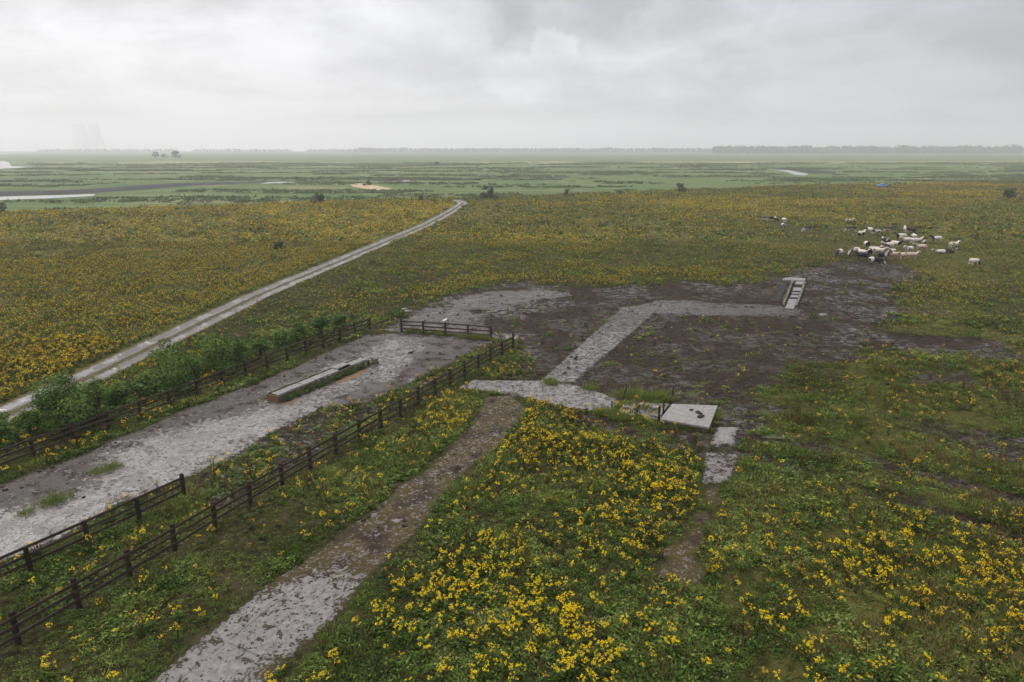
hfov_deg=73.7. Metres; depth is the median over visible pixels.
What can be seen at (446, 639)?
ragwort plant
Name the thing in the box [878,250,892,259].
cow
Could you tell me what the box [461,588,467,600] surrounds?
ragwort plant
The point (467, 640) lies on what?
ragwort plant
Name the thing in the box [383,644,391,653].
ragwort plant
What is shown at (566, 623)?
ragwort plant
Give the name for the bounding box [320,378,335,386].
weed clump
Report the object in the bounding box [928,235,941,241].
cow
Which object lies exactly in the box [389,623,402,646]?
ragwort plant
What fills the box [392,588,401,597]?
ragwort plant
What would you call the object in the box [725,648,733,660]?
ragwort plant
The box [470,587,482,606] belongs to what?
ragwort plant
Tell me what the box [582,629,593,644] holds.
ragwort plant
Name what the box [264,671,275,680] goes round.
ragwort plant
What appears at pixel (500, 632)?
ragwort plant
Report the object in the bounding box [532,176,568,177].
creek bank
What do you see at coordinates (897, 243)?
cow
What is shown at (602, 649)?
ragwort plant
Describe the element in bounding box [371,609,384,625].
ragwort plant
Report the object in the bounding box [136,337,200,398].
fence bush
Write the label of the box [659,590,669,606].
ragwort plant
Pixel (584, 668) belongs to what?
ragwort plant
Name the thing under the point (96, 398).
fence bush
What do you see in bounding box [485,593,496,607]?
ragwort plant
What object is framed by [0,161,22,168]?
river water
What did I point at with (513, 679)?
ragwort plant
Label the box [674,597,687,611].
ragwort plant
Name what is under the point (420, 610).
ragwort plant
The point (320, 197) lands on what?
field bush
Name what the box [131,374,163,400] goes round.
fence bush
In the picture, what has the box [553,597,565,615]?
ragwort plant
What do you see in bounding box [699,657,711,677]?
ragwort plant
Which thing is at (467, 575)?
ragwort plant
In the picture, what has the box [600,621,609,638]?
ragwort plant
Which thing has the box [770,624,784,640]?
ragwort plant
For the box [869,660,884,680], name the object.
ragwort plant
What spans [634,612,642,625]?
ragwort plant
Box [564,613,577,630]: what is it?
ragwort plant
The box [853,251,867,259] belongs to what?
cow
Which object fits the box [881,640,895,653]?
ragwort plant
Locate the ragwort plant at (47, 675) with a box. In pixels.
[42,660,58,681]
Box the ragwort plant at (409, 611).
[405,602,416,619]
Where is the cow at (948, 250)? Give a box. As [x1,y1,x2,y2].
[945,247,958,252]
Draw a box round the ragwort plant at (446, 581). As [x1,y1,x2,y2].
[442,578,449,591]
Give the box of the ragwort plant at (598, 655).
[594,650,601,663]
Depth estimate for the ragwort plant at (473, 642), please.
26.13 m
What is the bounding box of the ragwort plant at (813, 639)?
[808,636,816,648]
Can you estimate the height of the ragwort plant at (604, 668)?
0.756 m
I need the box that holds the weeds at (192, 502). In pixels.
[0,342,1023,681]
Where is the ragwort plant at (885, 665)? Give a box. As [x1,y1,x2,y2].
[879,656,893,674]
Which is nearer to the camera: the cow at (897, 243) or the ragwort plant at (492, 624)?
the ragwort plant at (492, 624)
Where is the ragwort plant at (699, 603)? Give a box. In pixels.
[696,596,702,608]
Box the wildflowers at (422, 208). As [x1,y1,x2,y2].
[0,180,1023,242]
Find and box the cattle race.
[771,277,805,309]
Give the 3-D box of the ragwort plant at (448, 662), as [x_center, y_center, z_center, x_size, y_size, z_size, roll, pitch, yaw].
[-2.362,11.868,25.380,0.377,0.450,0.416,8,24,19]
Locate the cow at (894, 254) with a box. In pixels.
[887,251,899,259]
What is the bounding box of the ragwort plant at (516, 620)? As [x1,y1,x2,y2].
[512,610,522,630]
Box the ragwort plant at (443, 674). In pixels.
[437,665,450,681]
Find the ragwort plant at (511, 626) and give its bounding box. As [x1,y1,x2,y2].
[507,618,519,637]
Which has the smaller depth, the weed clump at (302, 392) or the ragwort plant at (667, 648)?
the ragwort plant at (667, 648)
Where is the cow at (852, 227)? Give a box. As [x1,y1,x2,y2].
[844,226,856,231]
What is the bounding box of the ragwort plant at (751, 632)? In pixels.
[745,623,753,635]
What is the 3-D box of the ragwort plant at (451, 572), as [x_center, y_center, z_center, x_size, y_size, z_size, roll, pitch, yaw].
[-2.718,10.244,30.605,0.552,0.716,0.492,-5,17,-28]
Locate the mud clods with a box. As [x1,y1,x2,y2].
[2,266,1023,531]
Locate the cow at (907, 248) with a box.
[903,245,913,251]
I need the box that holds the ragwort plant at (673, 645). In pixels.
[670,635,680,652]
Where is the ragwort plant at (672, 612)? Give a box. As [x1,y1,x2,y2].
[664,600,675,614]
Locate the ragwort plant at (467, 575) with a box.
[464,568,472,582]
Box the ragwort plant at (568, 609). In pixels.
[565,603,573,618]
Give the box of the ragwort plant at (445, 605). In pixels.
[443,593,455,613]
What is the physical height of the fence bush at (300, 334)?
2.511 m
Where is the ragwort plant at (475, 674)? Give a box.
[467,663,481,681]
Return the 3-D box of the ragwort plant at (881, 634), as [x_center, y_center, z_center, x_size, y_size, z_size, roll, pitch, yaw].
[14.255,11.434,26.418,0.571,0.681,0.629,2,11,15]
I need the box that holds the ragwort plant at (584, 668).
[581,656,590,672]
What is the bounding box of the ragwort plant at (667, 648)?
[657,635,673,655]
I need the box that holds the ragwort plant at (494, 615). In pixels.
[488,609,498,619]
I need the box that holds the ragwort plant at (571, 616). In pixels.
[564,609,579,629]
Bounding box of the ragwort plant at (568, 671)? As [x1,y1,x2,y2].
[561,656,573,681]
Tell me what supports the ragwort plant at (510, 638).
on the ground at (698, 371)
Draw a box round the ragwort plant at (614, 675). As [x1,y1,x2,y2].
[610,669,621,680]
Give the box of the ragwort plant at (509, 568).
[505,563,514,577]
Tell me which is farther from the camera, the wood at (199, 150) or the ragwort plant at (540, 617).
the wood at (199, 150)
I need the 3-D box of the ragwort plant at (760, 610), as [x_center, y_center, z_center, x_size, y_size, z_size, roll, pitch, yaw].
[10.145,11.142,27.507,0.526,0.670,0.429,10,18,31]
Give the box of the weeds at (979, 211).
[0,179,1023,242]
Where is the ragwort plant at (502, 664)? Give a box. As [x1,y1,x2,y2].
[494,649,510,677]
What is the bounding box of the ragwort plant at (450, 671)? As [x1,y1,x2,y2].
[446,667,457,679]
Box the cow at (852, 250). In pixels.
[848,247,857,255]
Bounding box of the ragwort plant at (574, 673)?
[569,659,579,680]
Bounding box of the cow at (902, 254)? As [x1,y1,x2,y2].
[897,252,906,260]
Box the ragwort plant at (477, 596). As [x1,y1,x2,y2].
[466,582,481,602]
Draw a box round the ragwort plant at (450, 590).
[447,585,454,599]
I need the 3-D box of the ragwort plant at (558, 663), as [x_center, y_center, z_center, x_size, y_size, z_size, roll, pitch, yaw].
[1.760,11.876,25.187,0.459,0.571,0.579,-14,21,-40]
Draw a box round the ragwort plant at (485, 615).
[481,607,489,619]
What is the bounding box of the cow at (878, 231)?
[872,229,881,233]
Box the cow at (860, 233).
[857,229,866,237]
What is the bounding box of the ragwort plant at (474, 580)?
[467,572,477,590]
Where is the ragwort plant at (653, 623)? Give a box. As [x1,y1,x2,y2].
[650,620,662,634]
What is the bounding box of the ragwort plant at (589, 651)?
[584,646,592,657]
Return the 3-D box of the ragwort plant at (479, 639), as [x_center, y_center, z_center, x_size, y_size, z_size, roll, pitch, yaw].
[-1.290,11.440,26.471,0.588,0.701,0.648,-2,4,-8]
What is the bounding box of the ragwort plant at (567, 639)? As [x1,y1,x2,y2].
[559,629,571,643]
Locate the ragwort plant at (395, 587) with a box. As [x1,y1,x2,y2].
[390,577,402,593]
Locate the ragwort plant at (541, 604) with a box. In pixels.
[536,597,548,613]
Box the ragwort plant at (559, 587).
[553,582,565,595]
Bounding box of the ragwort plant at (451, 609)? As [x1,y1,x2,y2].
[448,603,461,618]
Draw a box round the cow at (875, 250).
[872,247,889,253]
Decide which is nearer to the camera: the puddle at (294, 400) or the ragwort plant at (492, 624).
the ragwort plant at (492, 624)
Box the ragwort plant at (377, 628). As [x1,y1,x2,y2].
[369,617,384,634]
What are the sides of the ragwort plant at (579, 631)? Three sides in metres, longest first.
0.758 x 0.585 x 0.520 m
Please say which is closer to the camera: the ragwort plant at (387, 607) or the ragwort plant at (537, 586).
the ragwort plant at (387, 607)
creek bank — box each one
[0,180,308,195]
[377,177,516,180]
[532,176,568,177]
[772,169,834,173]
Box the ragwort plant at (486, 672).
[480,660,492,681]
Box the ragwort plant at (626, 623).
[620,615,630,632]
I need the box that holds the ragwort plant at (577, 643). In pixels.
[571,634,582,653]
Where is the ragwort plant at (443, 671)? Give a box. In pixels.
[436,660,449,681]
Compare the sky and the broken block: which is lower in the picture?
the broken block
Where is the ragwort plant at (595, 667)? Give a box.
[590,657,600,676]
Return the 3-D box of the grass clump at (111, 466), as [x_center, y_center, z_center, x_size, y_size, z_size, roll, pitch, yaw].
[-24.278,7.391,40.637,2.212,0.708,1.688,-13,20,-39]
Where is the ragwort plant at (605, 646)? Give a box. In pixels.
[601,640,611,651]
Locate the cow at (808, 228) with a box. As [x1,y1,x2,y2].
[801,226,811,231]
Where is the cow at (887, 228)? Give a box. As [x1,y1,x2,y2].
[883,226,894,232]
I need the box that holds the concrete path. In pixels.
[462,300,802,482]
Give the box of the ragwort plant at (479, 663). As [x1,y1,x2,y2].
[474,656,485,670]
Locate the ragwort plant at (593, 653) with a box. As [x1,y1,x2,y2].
[588,639,599,658]
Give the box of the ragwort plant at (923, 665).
[918,651,933,673]
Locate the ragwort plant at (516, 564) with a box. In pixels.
[511,561,519,572]
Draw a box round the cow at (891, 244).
[880,241,893,248]
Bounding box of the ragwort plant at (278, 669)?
[274,664,285,676]
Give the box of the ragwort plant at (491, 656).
[485,643,499,663]
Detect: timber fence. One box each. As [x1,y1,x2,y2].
[0,318,370,465]
[0,333,514,646]
[0,473,186,576]
[400,319,491,336]
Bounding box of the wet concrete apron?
[385,288,570,338]
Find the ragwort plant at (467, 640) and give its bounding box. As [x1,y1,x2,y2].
[460,628,474,646]
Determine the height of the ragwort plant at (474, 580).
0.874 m
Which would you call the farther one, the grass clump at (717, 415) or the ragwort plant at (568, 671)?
the grass clump at (717, 415)
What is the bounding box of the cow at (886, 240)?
[880,236,889,242]
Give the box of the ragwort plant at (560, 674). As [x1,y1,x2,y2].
[552,663,569,681]
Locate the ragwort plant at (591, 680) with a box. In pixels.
[589,672,596,681]
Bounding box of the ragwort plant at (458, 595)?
[452,588,462,600]
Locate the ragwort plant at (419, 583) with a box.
[413,574,422,589]
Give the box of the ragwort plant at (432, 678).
[428,675,435,681]
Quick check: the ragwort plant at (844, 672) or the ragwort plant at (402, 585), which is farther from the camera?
the ragwort plant at (402, 585)
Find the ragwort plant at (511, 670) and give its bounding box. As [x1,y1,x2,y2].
[508,663,522,681]
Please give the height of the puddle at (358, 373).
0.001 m
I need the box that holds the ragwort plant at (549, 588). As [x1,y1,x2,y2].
[545,580,555,593]
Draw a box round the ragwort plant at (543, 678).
[540,671,548,681]
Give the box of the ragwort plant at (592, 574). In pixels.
[585,567,595,578]
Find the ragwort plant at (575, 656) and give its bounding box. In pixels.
[562,650,580,673]
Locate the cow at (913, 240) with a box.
[910,236,924,245]
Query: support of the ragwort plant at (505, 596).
on the ground at (698, 371)
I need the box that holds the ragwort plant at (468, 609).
[460,603,472,619]
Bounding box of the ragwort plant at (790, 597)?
[786,594,799,614]
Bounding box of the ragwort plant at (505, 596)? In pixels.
[500,592,508,603]
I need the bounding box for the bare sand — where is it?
[350,183,390,189]
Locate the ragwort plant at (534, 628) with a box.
[528,618,537,634]
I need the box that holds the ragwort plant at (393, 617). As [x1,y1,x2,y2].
[388,607,396,620]
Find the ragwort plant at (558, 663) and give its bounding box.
[552,655,563,668]
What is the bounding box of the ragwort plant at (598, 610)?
[592,600,604,616]
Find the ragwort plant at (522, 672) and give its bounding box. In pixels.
[516,663,526,680]
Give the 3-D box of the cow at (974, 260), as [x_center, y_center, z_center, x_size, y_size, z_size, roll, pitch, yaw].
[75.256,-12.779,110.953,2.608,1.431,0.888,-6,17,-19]
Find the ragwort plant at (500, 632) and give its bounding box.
[493,621,503,636]
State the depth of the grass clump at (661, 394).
52.13 m
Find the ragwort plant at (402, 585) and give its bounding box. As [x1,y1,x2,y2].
[398,576,409,597]
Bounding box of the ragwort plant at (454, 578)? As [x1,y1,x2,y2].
[450,577,457,589]
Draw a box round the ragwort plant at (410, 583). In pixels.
[408,577,415,586]
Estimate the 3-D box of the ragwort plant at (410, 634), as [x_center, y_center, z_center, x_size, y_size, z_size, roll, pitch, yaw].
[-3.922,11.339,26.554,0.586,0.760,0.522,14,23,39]
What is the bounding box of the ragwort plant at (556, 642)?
[551,639,558,651]
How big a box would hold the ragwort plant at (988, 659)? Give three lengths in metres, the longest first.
0.733 x 0.678 x 0.615 m
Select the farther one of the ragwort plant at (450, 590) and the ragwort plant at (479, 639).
the ragwort plant at (450, 590)
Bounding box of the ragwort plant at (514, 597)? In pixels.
[510,589,520,602]
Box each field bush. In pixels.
[0,202,9,213]
[273,240,284,249]
[310,192,325,202]
[479,186,498,198]
[563,189,569,196]
[675,182,686,191]
[1001,188,1017,197]
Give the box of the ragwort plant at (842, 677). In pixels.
[836,666,849,681]
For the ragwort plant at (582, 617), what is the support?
on the ground at (698, 371)
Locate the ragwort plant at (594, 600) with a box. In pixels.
[588,591,597,608]
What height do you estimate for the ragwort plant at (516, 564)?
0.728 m
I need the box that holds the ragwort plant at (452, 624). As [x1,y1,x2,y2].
[447,616,457,630]
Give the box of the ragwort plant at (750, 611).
[746,603,755,615]
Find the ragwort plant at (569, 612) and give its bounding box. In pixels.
[563,604,575,627]
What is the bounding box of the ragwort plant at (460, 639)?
[457,630,465,643]
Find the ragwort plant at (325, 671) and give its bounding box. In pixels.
[318,670,328,681]
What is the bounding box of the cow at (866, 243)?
[864,241,869,247]
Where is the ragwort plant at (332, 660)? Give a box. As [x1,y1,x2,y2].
[328,649,343,668]
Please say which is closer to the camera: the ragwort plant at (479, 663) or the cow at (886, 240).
the ragwort plant at (479, 663)
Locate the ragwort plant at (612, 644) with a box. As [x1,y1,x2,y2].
[608,638,618,655]
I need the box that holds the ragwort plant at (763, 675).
[760,666,768,681]
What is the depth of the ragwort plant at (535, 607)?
27.67 m
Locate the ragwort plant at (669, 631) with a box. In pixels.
[665,622,677,642]
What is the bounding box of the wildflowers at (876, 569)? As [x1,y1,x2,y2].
[0,331,1023,681]
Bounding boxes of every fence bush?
[0,411,16,446]
[12,410,42,439]
[23,371,94,435]
[75,377,118,420]
[102,380,142,411]
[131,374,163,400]
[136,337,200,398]
[175,353,205,383]
[198,332,241,376]
[224,336,255,366]
[247,338,274,358]
[263,328,301,351]
[289,321,312,344]
[311,315,331,336]
[329,314,348,330]
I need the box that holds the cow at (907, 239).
[899,236,911,243]
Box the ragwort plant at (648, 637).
[639,625,653,639]
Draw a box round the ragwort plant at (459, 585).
[455,578,463,597]
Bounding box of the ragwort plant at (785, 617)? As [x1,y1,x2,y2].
[776,612,789,628]
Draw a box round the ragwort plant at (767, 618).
[759,610,770,629]
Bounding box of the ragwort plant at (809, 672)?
[805,667,815,677]
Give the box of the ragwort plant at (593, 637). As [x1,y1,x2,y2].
[586,626,595,641]
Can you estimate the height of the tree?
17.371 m
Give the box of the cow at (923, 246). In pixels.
[912,243,926,251]
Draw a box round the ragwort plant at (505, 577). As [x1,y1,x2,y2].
[499,570,514,587]
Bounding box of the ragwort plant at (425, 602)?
[417,589,431,610]
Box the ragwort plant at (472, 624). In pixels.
[466,617,475,637]
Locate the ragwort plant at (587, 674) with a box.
[583,667,593,681]
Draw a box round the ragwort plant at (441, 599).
[436,592,444,607]
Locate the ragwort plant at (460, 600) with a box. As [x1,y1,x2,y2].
[455,592,462,607]
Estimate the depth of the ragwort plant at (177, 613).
27.82 m
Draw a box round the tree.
[171,150,180,157]
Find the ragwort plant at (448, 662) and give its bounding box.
[445,655,453,666]
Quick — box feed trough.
[267,356,368,403]
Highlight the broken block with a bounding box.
[369,358,378,364]
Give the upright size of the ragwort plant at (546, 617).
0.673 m
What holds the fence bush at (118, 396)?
on the ground at (698, 371)
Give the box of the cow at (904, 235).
[892,232,906,238]
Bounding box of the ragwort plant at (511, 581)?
[505,572,512,584]
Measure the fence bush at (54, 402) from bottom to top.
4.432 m
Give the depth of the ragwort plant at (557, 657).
25.53 m
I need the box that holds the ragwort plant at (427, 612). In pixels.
[420,605,434,618]
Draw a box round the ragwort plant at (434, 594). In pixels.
[426,584,441,602]
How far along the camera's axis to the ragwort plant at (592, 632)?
26.85 m
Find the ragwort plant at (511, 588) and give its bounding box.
[508,585,516,597]
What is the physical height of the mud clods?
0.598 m
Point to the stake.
(659, 409)
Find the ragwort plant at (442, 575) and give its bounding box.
[438,569,446,583]
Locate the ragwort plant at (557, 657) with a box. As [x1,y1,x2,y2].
[555,650,564,659]
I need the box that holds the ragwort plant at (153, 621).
[143,611,161,631]
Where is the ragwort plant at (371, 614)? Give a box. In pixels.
[368,599,381,619]
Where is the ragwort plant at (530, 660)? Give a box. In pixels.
[522,644,536,667]
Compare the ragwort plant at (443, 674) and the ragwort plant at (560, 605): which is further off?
the ragwort plant at (560, 605)
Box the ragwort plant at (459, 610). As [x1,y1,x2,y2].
[453,600,464,614]
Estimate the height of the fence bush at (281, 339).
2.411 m
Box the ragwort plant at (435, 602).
[430,592,441,611]
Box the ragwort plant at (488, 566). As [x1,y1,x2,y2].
[484,554,491,569]
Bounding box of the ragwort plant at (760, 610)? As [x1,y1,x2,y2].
[757,609,768,621]
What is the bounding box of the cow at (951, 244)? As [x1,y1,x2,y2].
[948,240,960,248]
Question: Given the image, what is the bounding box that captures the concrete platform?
[660,404,717,432]
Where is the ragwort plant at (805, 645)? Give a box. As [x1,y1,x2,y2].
[800,639,813,656]
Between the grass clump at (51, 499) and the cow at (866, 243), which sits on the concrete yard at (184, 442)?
the grass clump at (51, 499)
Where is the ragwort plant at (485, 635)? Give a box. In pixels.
[479,624,492,645]
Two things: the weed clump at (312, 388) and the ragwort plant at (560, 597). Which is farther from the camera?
the weed clump at (312, 388)
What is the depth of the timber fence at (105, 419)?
50.52 m
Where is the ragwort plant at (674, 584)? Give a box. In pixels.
[666,574,678,591]
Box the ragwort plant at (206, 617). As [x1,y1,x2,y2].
[200,610,208,622]
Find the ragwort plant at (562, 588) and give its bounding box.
[556,576,569,595]
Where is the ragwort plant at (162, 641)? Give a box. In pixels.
[157,634,165,644]
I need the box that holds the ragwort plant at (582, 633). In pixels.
[581,626,588,643]
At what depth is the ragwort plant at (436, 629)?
26.95 m
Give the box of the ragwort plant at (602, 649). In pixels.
[597,640,607,660]
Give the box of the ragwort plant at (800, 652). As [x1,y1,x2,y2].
[793,646,802,657]
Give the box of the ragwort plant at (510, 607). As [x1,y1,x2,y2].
[504,599,520,614]
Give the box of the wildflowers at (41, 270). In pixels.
[0,239,1023,339]
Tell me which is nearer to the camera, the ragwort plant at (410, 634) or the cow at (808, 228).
the ragwort plant at (410, 634)
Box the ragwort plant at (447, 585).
[441,579,452,592]
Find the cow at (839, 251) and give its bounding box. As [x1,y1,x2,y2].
[835,249,843,257]
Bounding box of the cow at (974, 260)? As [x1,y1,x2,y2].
[968,258,980,266]
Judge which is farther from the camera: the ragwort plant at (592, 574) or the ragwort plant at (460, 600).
the ragwort plant at (592, 574)
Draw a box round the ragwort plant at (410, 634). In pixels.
[404,623,417,641]
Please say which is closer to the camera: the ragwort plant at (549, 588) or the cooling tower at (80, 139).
the ragwort plant at (549, 588)
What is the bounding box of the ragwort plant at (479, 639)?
[472,627,484,646]
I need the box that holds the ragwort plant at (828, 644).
[820,634,830,651]
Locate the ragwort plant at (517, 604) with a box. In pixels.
[510,601,521,616]
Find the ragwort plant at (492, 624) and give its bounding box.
[488,615,496,631]
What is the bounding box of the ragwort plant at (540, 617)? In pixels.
[533,606,541,620]
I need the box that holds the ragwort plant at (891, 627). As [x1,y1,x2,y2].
[882,616,896,638]
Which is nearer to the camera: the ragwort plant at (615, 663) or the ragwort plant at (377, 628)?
the ragwort plant at (615, 663)
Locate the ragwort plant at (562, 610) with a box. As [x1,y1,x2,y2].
[557,603,570,621]
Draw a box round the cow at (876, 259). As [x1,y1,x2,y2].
[868,257,885,265]
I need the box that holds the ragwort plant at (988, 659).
[975,649,995,666]
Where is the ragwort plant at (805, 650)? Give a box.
[799,642,814,660]
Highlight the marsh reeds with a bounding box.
[0,162,1023,210]
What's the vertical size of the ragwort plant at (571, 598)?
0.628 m
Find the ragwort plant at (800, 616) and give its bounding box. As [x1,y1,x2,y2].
[794,607,808,626]
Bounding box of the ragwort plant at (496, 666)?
[491,658,504,672]
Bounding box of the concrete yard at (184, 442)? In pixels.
[0,288,804,681]
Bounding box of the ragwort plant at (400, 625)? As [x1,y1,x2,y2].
[392,616,408,631]
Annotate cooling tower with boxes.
[70,123,92,150]
[85,123,106,150]
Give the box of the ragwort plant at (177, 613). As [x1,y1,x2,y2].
[168,605,183,621]
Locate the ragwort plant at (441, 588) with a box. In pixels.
[434,578,447,593]
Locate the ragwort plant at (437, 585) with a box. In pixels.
[430,575,443,595]
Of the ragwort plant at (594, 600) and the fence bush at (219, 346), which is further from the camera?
the fence bush at (219, 346)
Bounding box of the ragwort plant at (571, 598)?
[566,591,575,607]
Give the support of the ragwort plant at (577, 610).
on the ground at (698, 371)
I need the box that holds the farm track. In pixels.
[0,200,489,561]
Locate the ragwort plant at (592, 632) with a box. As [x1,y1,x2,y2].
[585,621,595,636]
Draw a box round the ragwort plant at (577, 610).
[573,602,582,619]
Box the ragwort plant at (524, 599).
[519,594,527,607]
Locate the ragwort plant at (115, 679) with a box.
[107,671,120,681]
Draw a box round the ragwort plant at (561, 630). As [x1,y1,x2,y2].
[553,619,568,639]
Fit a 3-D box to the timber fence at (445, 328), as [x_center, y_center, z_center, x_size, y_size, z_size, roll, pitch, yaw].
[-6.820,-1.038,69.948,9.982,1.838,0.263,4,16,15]
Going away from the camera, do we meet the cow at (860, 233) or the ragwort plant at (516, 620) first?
the ragwort plant at (516, 620)
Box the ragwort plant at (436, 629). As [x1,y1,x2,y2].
[432,618,441,636]
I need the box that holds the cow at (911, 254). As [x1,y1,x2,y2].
[906,251,921,258]
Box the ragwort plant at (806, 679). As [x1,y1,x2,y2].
[802,673,811,681]
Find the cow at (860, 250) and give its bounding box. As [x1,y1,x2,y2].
[856,247,867,257]
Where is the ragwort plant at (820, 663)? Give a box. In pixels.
[814,656,831,675]
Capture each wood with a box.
[36,148,369,151]
[353,147,751,152]
[711,144,1023,152]
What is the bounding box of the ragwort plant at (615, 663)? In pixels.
[607,647,621,669]
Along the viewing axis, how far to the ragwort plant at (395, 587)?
29.53 m
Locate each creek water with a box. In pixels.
[0,194,94,199]
[777,170,807,175]
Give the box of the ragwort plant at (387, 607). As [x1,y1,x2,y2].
[383,603,391,616]
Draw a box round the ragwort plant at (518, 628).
[514,621,522,638]
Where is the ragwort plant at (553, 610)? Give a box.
[551,607,560,628]
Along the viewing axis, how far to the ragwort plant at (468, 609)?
27.83 m
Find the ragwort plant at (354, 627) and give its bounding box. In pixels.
[347,617,362,635]
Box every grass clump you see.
[10,489,77,518]
[85,460,125,475]
[403,326,424,333]
[437,331,451,335]
[456,332,483,339]
[476,332,494,339]
[539,375,563,384]
[575,381,600,390]
[588,397,625,417]
[605,383,671,403]
[608,409,645,421]
[639,384,678,401]
[653,420,714,431]
[712,409,726,423]
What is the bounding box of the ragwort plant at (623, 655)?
[618,643,627,661]
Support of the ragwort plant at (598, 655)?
on the ground at (698, 371)
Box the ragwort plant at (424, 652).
[418,642,435,659]
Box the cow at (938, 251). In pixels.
[932,248,945,253]
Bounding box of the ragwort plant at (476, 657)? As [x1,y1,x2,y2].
[472,653,486,668]
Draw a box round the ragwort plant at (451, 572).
[446,562,456,576]
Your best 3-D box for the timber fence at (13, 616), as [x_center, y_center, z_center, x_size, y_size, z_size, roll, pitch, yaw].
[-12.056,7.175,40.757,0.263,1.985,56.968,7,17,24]
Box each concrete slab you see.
[618,402,668,419]
[761,431,784,439]
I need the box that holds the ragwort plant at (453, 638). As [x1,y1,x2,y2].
[446,629,460,648]
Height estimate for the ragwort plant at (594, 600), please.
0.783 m
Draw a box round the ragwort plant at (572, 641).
[569,629,579,643]
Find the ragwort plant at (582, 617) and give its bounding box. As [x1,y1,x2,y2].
[577,611,586,622]
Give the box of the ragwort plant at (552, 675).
[550,663,558,678]
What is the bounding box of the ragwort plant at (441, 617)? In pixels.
[437,610,447,623]
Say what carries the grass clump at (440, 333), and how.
on the ground at (698, 371)
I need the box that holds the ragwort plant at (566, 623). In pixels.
[558,613,570,632]
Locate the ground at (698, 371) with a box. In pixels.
[0,151,1023,681]
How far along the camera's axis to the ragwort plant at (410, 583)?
29.96 m
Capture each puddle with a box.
[282,397,299,403]
[332,367,367,383]
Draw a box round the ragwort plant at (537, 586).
[532,578,544,593]
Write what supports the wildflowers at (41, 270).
on the ground at (698, 371)
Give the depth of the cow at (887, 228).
155.67 m
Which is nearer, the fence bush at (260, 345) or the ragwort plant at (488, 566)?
the ragwort plant at (488, 566)
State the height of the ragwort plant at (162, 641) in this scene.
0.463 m
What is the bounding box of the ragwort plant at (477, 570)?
[472,562,484,580]
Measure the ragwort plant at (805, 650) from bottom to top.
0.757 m
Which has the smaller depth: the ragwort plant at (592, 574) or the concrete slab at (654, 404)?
the ragwort plant at (592, 574)
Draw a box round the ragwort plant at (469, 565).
[462,559,472,574]
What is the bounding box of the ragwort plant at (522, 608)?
[517,599,528,616]
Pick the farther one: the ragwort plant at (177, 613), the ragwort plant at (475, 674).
the ragwort plant at (177, 613)
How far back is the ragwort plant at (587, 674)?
24.61 m
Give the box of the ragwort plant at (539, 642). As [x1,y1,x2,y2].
[532,628,547,647]
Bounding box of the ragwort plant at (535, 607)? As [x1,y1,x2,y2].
[528,599,540,622]
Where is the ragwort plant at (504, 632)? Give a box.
[493,624,506,645]
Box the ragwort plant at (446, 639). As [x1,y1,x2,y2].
[442,630,451,644]
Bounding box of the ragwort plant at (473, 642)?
[468,634,478,651]
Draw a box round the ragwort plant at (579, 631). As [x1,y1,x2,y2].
[569,623,582,637]
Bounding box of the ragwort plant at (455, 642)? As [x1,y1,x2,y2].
[447,631,459,653]
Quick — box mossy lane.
[151,396,719,681]
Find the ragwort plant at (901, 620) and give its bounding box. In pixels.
[893,611,911,632]
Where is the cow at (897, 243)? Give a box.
[891,240,904,248]
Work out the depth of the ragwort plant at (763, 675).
24.57 m
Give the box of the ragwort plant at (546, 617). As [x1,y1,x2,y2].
[544,606,557,620]
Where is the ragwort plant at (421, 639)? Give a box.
[416,634,429,649]
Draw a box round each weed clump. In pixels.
[282,393,297,401]
[294,389,309,396]
[308,383,323,391]
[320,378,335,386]
[335,372,346,379]
[344,368,356,375]
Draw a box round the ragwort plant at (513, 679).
[506,671,519,681]
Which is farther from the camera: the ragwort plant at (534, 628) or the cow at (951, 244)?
the cow at (951, 244)
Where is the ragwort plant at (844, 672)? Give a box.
[836,662,849,678]
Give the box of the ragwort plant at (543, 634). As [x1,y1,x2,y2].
[535,622,548,643]
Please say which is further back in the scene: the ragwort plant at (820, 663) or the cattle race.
the cattle race
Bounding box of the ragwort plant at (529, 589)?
[523,583,532,595]
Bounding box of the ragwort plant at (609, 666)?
[598,653,613,675]
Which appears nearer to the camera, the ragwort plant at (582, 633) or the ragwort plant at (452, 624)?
the ragwort plant at (582, 633)
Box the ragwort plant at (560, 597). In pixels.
[556,592,566,609]
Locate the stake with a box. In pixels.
[657,406,660,421]
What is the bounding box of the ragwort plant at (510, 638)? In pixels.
[504,623,519,648]
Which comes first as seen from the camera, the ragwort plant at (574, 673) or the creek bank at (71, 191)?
the ragwort plant at (574, 673)
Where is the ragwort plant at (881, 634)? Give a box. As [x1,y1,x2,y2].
[873,627,886,645]
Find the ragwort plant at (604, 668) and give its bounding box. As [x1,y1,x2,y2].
[597,656,610,679]
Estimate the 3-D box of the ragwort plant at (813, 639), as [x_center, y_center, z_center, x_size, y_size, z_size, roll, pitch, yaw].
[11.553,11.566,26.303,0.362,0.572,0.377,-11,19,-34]
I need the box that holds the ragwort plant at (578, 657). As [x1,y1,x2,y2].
[574,652,584,662]
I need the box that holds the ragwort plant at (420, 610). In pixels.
[415,602,423,614]
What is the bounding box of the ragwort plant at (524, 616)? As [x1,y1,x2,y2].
[517,611,529,625]
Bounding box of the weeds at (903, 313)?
[0,237,1023,352]
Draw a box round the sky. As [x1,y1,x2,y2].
[0,0,1023,150]
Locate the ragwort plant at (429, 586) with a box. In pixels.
[426,580,432,593]

